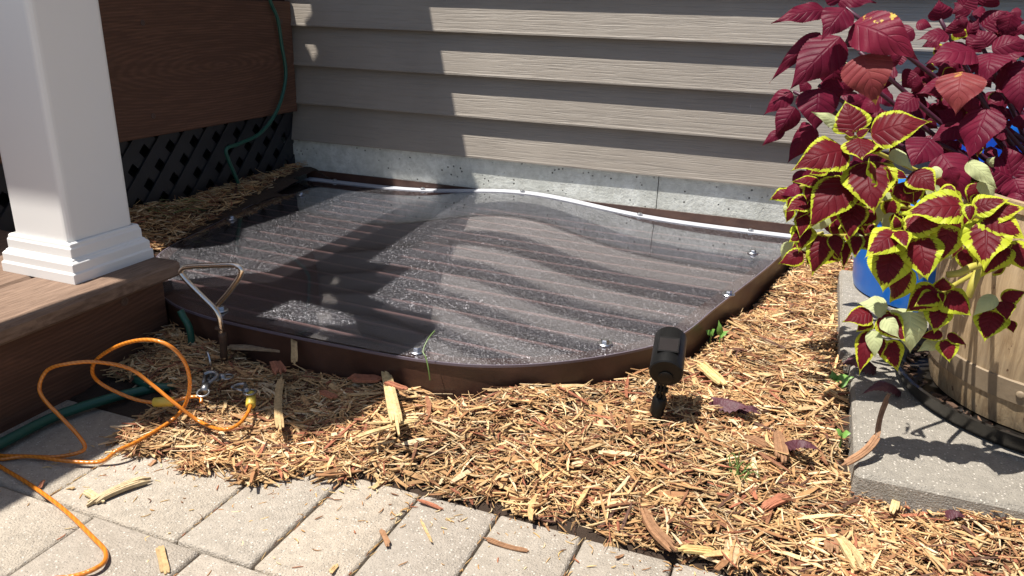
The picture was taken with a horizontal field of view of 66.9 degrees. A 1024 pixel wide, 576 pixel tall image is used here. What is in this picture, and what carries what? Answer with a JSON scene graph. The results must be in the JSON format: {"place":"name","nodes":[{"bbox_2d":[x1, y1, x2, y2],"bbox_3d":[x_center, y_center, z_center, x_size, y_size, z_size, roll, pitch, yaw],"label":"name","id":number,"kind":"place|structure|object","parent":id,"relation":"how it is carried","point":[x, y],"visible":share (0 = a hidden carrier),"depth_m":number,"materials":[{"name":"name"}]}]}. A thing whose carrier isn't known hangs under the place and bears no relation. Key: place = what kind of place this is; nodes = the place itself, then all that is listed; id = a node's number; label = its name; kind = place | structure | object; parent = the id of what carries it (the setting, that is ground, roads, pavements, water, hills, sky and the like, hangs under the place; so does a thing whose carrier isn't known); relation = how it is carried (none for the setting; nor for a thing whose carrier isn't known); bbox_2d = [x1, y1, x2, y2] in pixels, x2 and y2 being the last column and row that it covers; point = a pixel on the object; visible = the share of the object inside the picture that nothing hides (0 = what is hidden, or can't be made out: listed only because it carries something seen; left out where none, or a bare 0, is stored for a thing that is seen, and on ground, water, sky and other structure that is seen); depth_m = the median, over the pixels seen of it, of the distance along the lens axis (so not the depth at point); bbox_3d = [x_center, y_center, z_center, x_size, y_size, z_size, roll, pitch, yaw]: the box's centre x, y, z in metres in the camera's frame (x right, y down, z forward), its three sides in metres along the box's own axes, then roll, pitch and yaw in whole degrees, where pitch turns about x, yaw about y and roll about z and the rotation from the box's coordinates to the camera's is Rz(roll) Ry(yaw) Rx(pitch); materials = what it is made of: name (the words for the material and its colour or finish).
{"place":"outdoors","nodes":[
{"label":"outdoors","id":0,"kind":"place"},
{"bbox_2d":[0,400,723,575],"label":"paver pavement","id":1,"kind":"structure","parent":0,"point":[117,526],"depth_m":0.87,"materials":[{"name":"concrete"}]},
{"bbox_2d":[38,480,44,487],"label":"wood sliver","id":2,"kind":"object","parent":1,"relation":"on","point":[41,484],"visible":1,"depth_m":0.93,"materials":[{"name":"brown wood"}]},
{"bbox_2d":[0,386,156,449],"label":"garden hose","id":3,"kind":"object","parent":1,"relation":"on","point":[14,436],"visible":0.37,"depth_m":1.08,"materials":[{"name":"green rubber"}]},
{"bbox_2d":[0,230,179,433],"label":"porch step","id":4,"kind":"object","parent":1,"relation":"on","point":[45,324],"visible":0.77,"depth_m":1.13,"materials":[{"name":"brown wood"}]},
{"bbox_2d":[0,0,153,284],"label":"porch post","id":5,"kind":"object","parent":4,"relation":"on","point":[60,153],"visible":1,"depth_m":1.14,"materials":[{"name":"white plastic"}]},
{"bbox_2d":[83,489,104,502],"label":"wood sliver","id":6,"kind":"object","parent":1,"relation":"on","point":[90,493],"visible":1,"depth_m":0.91,"materials":[{"name":"beige wood"}]},
{"bbox_2d":[86,476,150,506],"bbox_3d":[-0.469,0.240,0.923,0.017,0.007,0.075,20,27,40],"label":"wood sliver","id":7,"kind":"object","parent":1,"relation":"on","point":[123,487],"visible":1,"depth_m":0.92,"materials":[{"name":"beige wood"}]},
{"bbox_2d":[0,338,255,575],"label":"tie out cable","id":8,"kind":"object","parent":1,"relation":"on","point":[165,400],"visible":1,"depth_m":1.00,"materials":[{"name":"orange plastic"}]},
{"bbox_2d":[148,460,156,466],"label":"wood sliver","id":9,"kind":"object","parent":1,"relation":"on","point":[152,463],"visible":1,"depth_m":0.98,"materials":[{"name":"brown wood"}]},
{"bbox_2d":[155,545,169,574],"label":"wood sliver","id":10,"kind":"object","parent":1,"relation":"on","point":[164,567],"visible":1,"depth_m":0.81,"materials":[{"name":"beige wood"}]},
{"bbox_2d":[329,563,338,573],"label":"wood sliver","id":11,"kind":"object","parent":1,"relation":"on","point":[333,568],"visible":1,"depth_m":0.81,"materials":[{"name":"beige wood"}]},
{"bbox_2d":[23,443,717,575],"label":"mulch crumbs","id":12,"kind":"object","parent":1,"relation":"on","point":[376,545],"visible":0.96,"depth_m":0.89,"materials":[{"name":"brown wood"}]},
{"bbox_2d":[379,529,389,546],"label":"wood sliver","id":13,"kind":"object","parent":1,"relation":"on","point":[386,539],"visible":1,"depth_m":0.85,"materials":[{"name":"brown wood"}]},
{"bbox_2d":[420,519,432,542],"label":"wood sliver","id":14,"kind":"object","parent":1,"relation":"on","point":[426,530],"visible":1,"depth_m":0.87,"materials":[{"name":"beige wood"}]},
{"bbox_2d":[417,499,443,509],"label":"wood sliver","id":15,"kind":"object","parent":1,"relation":"on","point":[433,505],"visible":1,"depth_m":0.91,"materials":[{"name":"brown wood"}]},
{"bbox_2d":[482,537,528,551],"bbox_3d":[-0.007,0.281,0.851,0.054,0.004,0.008,9,21,20],"label":"wood sliver","id":16,"kind":"object","parent":1,"relation":"on","point":[504,545],"visible":1,"depth_m":0.85,"materials":[{"name":"brown wood"}]},
{"label":"ground","id":17,"kind":"structure","parent":0,"visible":0},
{"bbox_2d":[0,0,296,231],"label":"porch deck","id":18,"kind":"structure","parent":17,"relation":"on","point":[196,87],"depth_m":1.80,"materials":[{"name":"brown wood"}]},
{"bbox_2d":[224,0,287,190],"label":"green hose","id":19,"kind":"object","parent":18,"relation":"hanging from","point":[255,136],"visible":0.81,"depth_m":2.00,"materials":[{"name":"rubber"}]},
{"bbox_2d":[70,162,1023,575],"bbox_3d":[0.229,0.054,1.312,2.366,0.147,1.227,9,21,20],"label":"wood mulch","id":20,"kind":"object","parent":17,"relation":"on","point":[260,448],"visible":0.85,"depth_m":1.00,"materials":[{"name":"beige wood"}]},
{"bbox_2d":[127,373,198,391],"bbox_3d":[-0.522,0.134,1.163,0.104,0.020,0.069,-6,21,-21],"label":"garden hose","id":21,"kind":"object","parent":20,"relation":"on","point":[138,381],"visible":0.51,"depth_m":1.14,"materials":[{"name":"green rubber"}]},
{"bbox_2d":[135,199,206,217],"bbox_3d":[-0.769,-0.163,1.732,0.196,0.055,0.122,9,21,20],"label":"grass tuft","id":22,"kind":"object","parent":20,"relation":"on","point":[177,201],"visible":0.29,"depth_m":1.74,"materials":[{"name":"brown plant"}]},
{"bbox_2d":[177,309,194,345],"bbox_3d":[-0.515,0.063,1.226,0.026,0.062,0.011,9,21,20],"label":"green hose","id":23,"kind":"object","parent":20,"relation":"on","point":[185,320],"visible":0.98,"depth_m":1.22,"materials":[{"name":"rubber"}]},
{"bbox_2d":[160,198,214,216],"bbox_3d":[-0.751,-0.174,1.763,0.163,0.054,0.162,-11,23,-30],"label":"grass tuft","id":24,"kind":"object","parent":20,"relation":"on","point":[196,200],"visible":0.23,"depth_m":1.77,"materials":[{"name":"brown plant"}]},
{"bbox_2d":[196,370,218,397],"bbox_3d":[-0.426,0.134,1.087,0.024,0.018,0.054,-1,20,-6],"label":"snap hook","id":25,"kind":"object","parent":20,"relation":"on","point":[205,387],"visible":1,"depth_m":1.08,"materials":[{"name":"metal"}]},
{"bbox_2d":[178,262,243,363],"bbox_3d":[-0.446,0.037,1.165,0.122,0.172,0.014,9,21,20],"label":"tie out stake","id":26,"kind":"object","parent":20,"relation":"on","point":[222,335],"visible":1,"depth_m":1.16,"materials":[{"name":"silver metal"}]},
{"bbox_2d":[205,351,211,365],"bbox_3d":[-0.462,0.115,1.182,0.004,0.040,0.026,-13,24,-34],"label":"steel ring","id":27,"kind":"object","parent":26,"relation":"hanging from","point":[209,357],"visible":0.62,"depth_m":1.17,"materials":[{"name":"metal"}]},
{"bbox_2d":[203,464,224,469],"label":"wood sliver","id":28,"kind":"object","parent":20,"relation":"on","point":[210,467],"visible":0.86,"depth_m":0.97,"materials":[{"name":"brown wood"}]},
{"bbox_2d":[206,373,233,382],"bbox_3d":[-0.418,0.128,1.110,0.038,0.013,0.024,-9,23,-27],"label":"snap hook","id":29,"kind":"object","parent":20,"relation":"on","point":[222,377],"visible":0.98,"depth_m":1.11,"materials":[{"name":"metal"}]},
{"bbox_2d":[230,382,256,395],"bbox_3d":[-0.371,0.141,1.079,0.044,0.010,0.023,15,24,33],"label":"snap hook","id":30,"kind":"object","parent":20,"relation":"on","point":[245,390],"visible":1,"depth_m":1.07,"materials":[{"name":"metal"}]},
{"bbox_2d":[227,344,279,352],"bbox_3d":[-0.369,0.094,1.193,0.158,0.007,0.016,5,20,8],"label":"wood sliver","id":31,"kind":"object","parent":20,"relation":"on","point":[244,347],"visible":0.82,"depth_m":1.19,"materials":[{"name":"wood"}]},
{"bbox_2d":[269,361,286,374],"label":"wood sliver","id":32,"kind":"object","parent":20,"relation":"on","point":[277,367],"visible":1,"depth_m":1.14,"materials":[{"name":"brown wood"}]},
{"bbox_2d":[274,375,283,429],"bbox_3d":[-0.320,0.156,1.066,0.013,0.005,0.155,-4,21,-15],"label":"wood sliver","id":33,"kind":"object","parent":20,"relation":"on","point":[278,416],"visible":1,"depth_m":1.06,"materials":[{"name":"beige wood"}]},
{"bbox_2d":[291,339,297,364],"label":"wood sliver","id":34,"kind":"object","parent":20,"relation":"on","point":[294,355],"visible":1,"depth_m":1.15,"materials":[{"name":"beige wood"}]},
{"bbox_2d":[319,390,337,398],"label":"wood sliver","id":35,"kind":"object","parent":20,"relation":"on","point":[327,394],"visible":1,"depth_m":1.08,"materials":[{"name":"brown wood"}]},
{"bbox_2d":[347,373,381,382],"bbox_3d":[-0.211,0.130,1.119,0.052,0.007,0.019,1,20,-2],"label":"wood sliver","id":36,"kind":"object","parent":20,"relation":"on","point":[364,378],"visible":1,"depth_m":1.12,"materials":[{"name":"brown wood"}]},
{"bbox_2d":[352,419,419,438],"bbox_3d":[-0.161,0.179,0.991,0.095,0.004,0.006,-12,24,-32],"label":"wood sliver","id":37,"kind":"object","parent":20,"relation":"on","point":[385,428],"visible":1,"depth_m":0.99,"materials":[{"name":"beige wood"}]},
{"bbox_2d":[366,419,413,423],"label":"wood sliver","id":38,"kind":"object","parent":20,"relation":"on","point":[380,422],"visible":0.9,"depth_m":1.01,"materials":[{"name":"beige wood"}]},
{"bbox_2d":[381,371,402,435],"bbox_3d":[-0.164,0.149,1.054,0.017,0.007,0.196,-4,21,-14],"label":"wood sliver","id":39,"kind":"object","parent":20,"relation":"on","point":[393,406],"visible":0.99,"depth_m":1.04,"materials":[{"name":"beige wood"}]},
{"bbox_2d":[384,381,407,389],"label":"wood sliver","id":40,"kind":"object","parent":20,"relation":"on","point":[395,385],"visible":1,"depth_m":1.08,"materials":[{"name":"brown wood"}]},
{"bbox_2d":[422,331,434,379],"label":"wild grass","id":41,"kind":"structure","parent":20,"relation":"on","point":[425,355],"depth_m":1.07,"materials":[{"name":"green plant"}]},
{"bbox_2d":[158,170,793,400],"bbox_3d":[-0.133,0.010,1.599,1.344,0.219,0.944,9,21,20],"label":"window well","id":42,"kind":"object","parent":20,"relation":"in","point":[527,279],"depth_m":1.43,"materials":[{"name":"brown metal"}]},
{"bbox_2d":[156,177,793,367],"bbox_3d":[-0.133,-0.086,1.562,1.320,0.042,0.946,9,21,20],"label":"well cover","id":43,"kind":"object","parent":42,"relation":"on","point":[335,204],"visible":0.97,"depth_m":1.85,"materials":[{"name":"plastic"}]},
{"bbox_2d":[640,507,676,551],"bbox_3d":[0.159,0.265,0.859,0.020,0.007,0.084,-3,20,-12],"label":"wood sliver","id":44,"kind":"object","parent":20,"relation":"on","point":[660,536],"visible":1,"depth_m":0.85,"materials":[{"name":"brown wood"}]},
{"bbox_2d":[649,327,686,425],"bbox_3d":[0.204,0.133,1.034,0.043,0.154,0.080,7,21,13],"label":"garden light","id":45,"kind":"object","parent":20,"relation":"on","point":[666,367],"visible":0.98,"depth_m":1.00,"materials":[{"name":"black plastic"}]},
{"bbox_2d":[678,544,714,554],"bbox_3d":[0.198,0.281,0.831,0.041,0.006,0.012,2,20,1],"label":"wood chunk","id":46,"kind":"object","parent":20,"relation":"on","point":[693,549],"visible":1,"depth_m":0.83,"materials":[{"name":"beige wood"}]},
{"bbox_2d":[706,329,714,342],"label":"seedling","id":47,"kind":"object","parent":20,"relation":"on","point":[709,332],"visible":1,"depth_m":1.30,"materials":[{"name":"green plant"}]},
{"bbox_2d":[696,361,726,385],"bbox_3d":[0.299,0.127,1.164,0.019,0.007,0.076,-4,21,-16],"label":"wood chunk","id":48,"kind":"object","parent":20,"relation":"on","point":[711,373],"visible":1,"depth_m":1.16,"materials":[{"name":"beige wood"}]},
{"bbox_2d":[717,321,727,344],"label":"seedling","id":49,"kind":"object","parent":20,"relation":"on","point":[721,333],"visible":0.98,"depth_m":1.29,"materials":[{"name":"green plant"}]},
{"bbox_2d":[723,530,739,565],"bbox_3d":[0.238,0.279,0.840,0.016,0.007,0.059,7,21,14],"label":"wood chunk","id":50,"kind":"object","parent":20,"relation":"on","point":[735,552],"visible":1,"depth_m":0.83,"materials":[{"name":"beige wood"}]},
{"bbox_2d":[709,396,760,413],"bbox_3d":[0.301,0.164,1.061,0.032,0.022,0.071,-13,25,-35],"label":"fallen leaf","id":51,"kind":"object","parent":20,"relation":"on","point":[729,405],"visible":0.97,"depth_m":1.06,"materials":[{"name":"purple plant"}]},
{"bbox_2d":[720,452,760,483],"bbox_3d":[0.274,0.219,0.932,0.050,0.041,0.036,9,21,20],"label":"grass tuft","id":52,"kind":"object","parent":20,"relation":"on","point":[737,464],"visible":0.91,"depth_m":0.93,"materials":[{"name":"green plant"}]},
{"bbox_2d":[737,405,760,414],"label":"fallen leaf","id":53,"kind":"object","parent":20,"relation":"on","point":[742,411],"visible":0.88,"depth_m":1.06,"materials":[{"name":"purple plant"}]},
{"bbox_2d":[741,435,770,449],"bbox_3d":[0.311,0.196,0.988,0.039,0.007,0.016,17,25,36],"label":"wood chunk","id":54,"kind":"object","parent":20,"relation":"on","point":[761,442],"visible":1,"depth_m":0.99,"materials":[{"name":"brown wood"}]},
{"bbox_2d":[761,493,791,509],"bbox_3d":[0.301,0.243,0.885,0.045,0.006,0.014,-11,23,-30],"label":"wood chunk","id":55,"kind":"object","parent":20,"relation":"on","point":[776,500],"visible":1,"depth_m":0.88,"materials":[{"name":"brown wood"}]},
{"bbox_2d":[773,430,788,462],"bbox_3d":[0.338,0.197,0.979,0.017,0.007,0.078,5,20,11],"label":"wood chunk","id":56,"kind":"object","parent":20,"relation":"on","point":[779,441],"visible":1,"depth_m":0.97,"materials":[{"name":"brown wood"}]},
{"bbox_2d":[785,439,823,453],"bbox_3d":[0.360,0.196,0.962,0.047,0.018,0.021,20,27,41],"label":"fallen leaf","id":57,"kind":"object","parent":20,"relation":"on","point":[795,444],"visible":1,"depth_m":0.96,"materials":[{"name":"purple plant"}]},
{"bbox_2d":[823,523,838,553],"bbox_3d":[0.345,0.271,0.842,0.014,0.006,0.050,6,21,13],"label":"wood chunk","id":58,"kind":"object","parent":20,"relation":"on","point":[831,546],"visible":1,"depth_m":0.83,"materials":[{"name":"brown wood"}]},
{"bbox_2d":[821,370,853,387],"bbox_3d":[0.473,0.142,1.136,0.041,0.038,0.025,-5,21,-16],"label":"seedling","id":59,"kind":"object","parent":20,"relation":"on","point":[844,378],"visible":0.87,"depth_m":1.14,"materials":[{"name":"green plant"}]},
{"bbox_2d":[835,429,850,446],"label":"seedling","id":60,"kind":"object","parent":20,"relation":"on","point":[845,433],"visible":1,"depth_m":0.99,"materials":[{"name":"green plant"}]},
{"bbox_2d":[835,535,863,568],"bbox_3d":[0.358,0.278,0.821,0.016,0.007,0.053,1,20,-3],"label":"wood chunk","id":61,"kind":"object","parent":20,"relation":"on","point":[846,546],"visible":1,"depth_m":0.81,"materials":[{"name":"beige wood"}]},
{"bbox_2d":[889,499,899,513],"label":"wood sliver","id":62,"kind":"object","parent":20,"relation":"on","point":[894,506],"visible":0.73,"depth_m":0.88,"materials":[{"name":"beige wood"}]},
{"bbox_2d":[944,510,966,520],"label":"fallen leaf","id":63,"kind":"object","parent":20,"relation":"on","point":[951,514],"visible":1,"depth_m":0.86,"materials":[{"name":"purple plant"}]},
{"bbox_2d":[961,106,1020,161],"bbox_3d":[0.921,-0.134,1.496,0.260,0.414,0.260,9,21,20],"label":"blue tub","id":64,"kind":"object","parent":20,"relation":"on","point":[992,142],"visible":0.02,"depth_m":1.37,"materials":[{"name":"plastic"}]},
{"bbox_2d":[265,0,1023,261],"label":"house","id":65,"kind":"structure","parent":17,"relation":"on","point":[658,104],"depth_m":1.86,"materials":[{"name":"plastic"}]},
{"bbox_2d":[836,270,928,370],"bbox_3d":[1.020,0.148,1.287,0.905,0.112,0.447,9,21,20],"label":"concrete slab","id":66,"kind":"object","parent":17,"relation":"on","point":[850,296],"depth_m":1.39,"materials":[{"name":"grey concrete"}]},
{"bbox_2d":[852,176,935,311],"bbox_3d":[0.810,-0.080,1.453,0.342,0.191,0.342,9,21,20],"label":"blue bucket","id":67,"kind":"object","parent":66,"relation":"on","point":[865,282],"visible":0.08,"depth_m":1.44,"materials":[{"name":"plastic"}]},
{"bbox_2d":[847,355,1023,529],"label":"concrete slab","id":68,"kind":"object","parent":17,"relation":"on","point":[920,455],"depth_m":0.93,"materials":[{"name":"grey concrete"}]},
{"bbox_2d":[839,354,876,374],"bbox_3d":[0.510,0.113,1.139,0.053,0.026,0.028,-5,21,-18],"label":"fallen leaf","id":69,"kind":"object","parent":68,"relation":"on","point":[869,367],"visible":0.72,"depth_m":1.14,"materials":[{"name":"purple plant"}]},
{"bbox_2d":[841,434,879,465],"bbox_3d":[0.413,0.192,0.912,0.055,0.029,0.014,-9,23,-27],"label":"bark strip","id":70,"kind":"object","parent":68,"relation":"on","point":[867,448],"visible":1,"depth_m":0.91,"materials":[{"name":"brown wood"}]},
{"bbox_2d":[861,380,900,397],"bbox_3d":[0.509,0.140,1.067,0.067,0.024,0.018,-5,21,-18],"label":"fallen leaf","id":71,"kind":"object","parent":68,"relation":"on","point":[880,385],"visible":1,"depth_m":1.06,"materials":[{"name":"purple plant"}]},
{"bbox_2d":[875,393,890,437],"bbox_3d":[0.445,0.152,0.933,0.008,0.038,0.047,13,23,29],"label":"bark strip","id":72,"kind":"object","parent":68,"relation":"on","point":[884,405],"visible":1,"depth_m":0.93,"materials":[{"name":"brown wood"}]},
{"bbox_2d":[898,328,1023,453],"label":"plant saucer","id":73,"kind":"object","parent":68,"relation":"on","point":[997,433],"visible":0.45,"depth_m":1.01,"materials":[{"name":"black plastic"}]},
{"bbox_2d":[904,344,1011,432],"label":"soil litter","id":74,"kind":"object","parent":73,"relation":"on","point":[908,366],"visible":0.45,"depth_m":1.11,"materials":[{"name":"brown soil"}]},
{"bbox_2d":[928,181,1023,432],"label":"barrel planter","id":75,"kind":"object","parent":73,"relation":"on","point":[977,374],"visible":0.41,"depth_m":0.98,"materials":[{"name":"wood"}]},
{"bbox_2d":[761,0,1023,253],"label":"red coleus","id":76,"kind":"object","parent":75,"relation":"in","point":[879,36],"visible":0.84,"depth_m":1.04,"materials":[{"name":"red plant"}]},
{"bbox_2d":[770,29,1023,374],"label":"variegated coleus","id":77,"kind":"object","parent":75,"relation":"in","point":[939,222],"visible":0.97,"depth_m":0.88,"materials":[{"name":"plant"}]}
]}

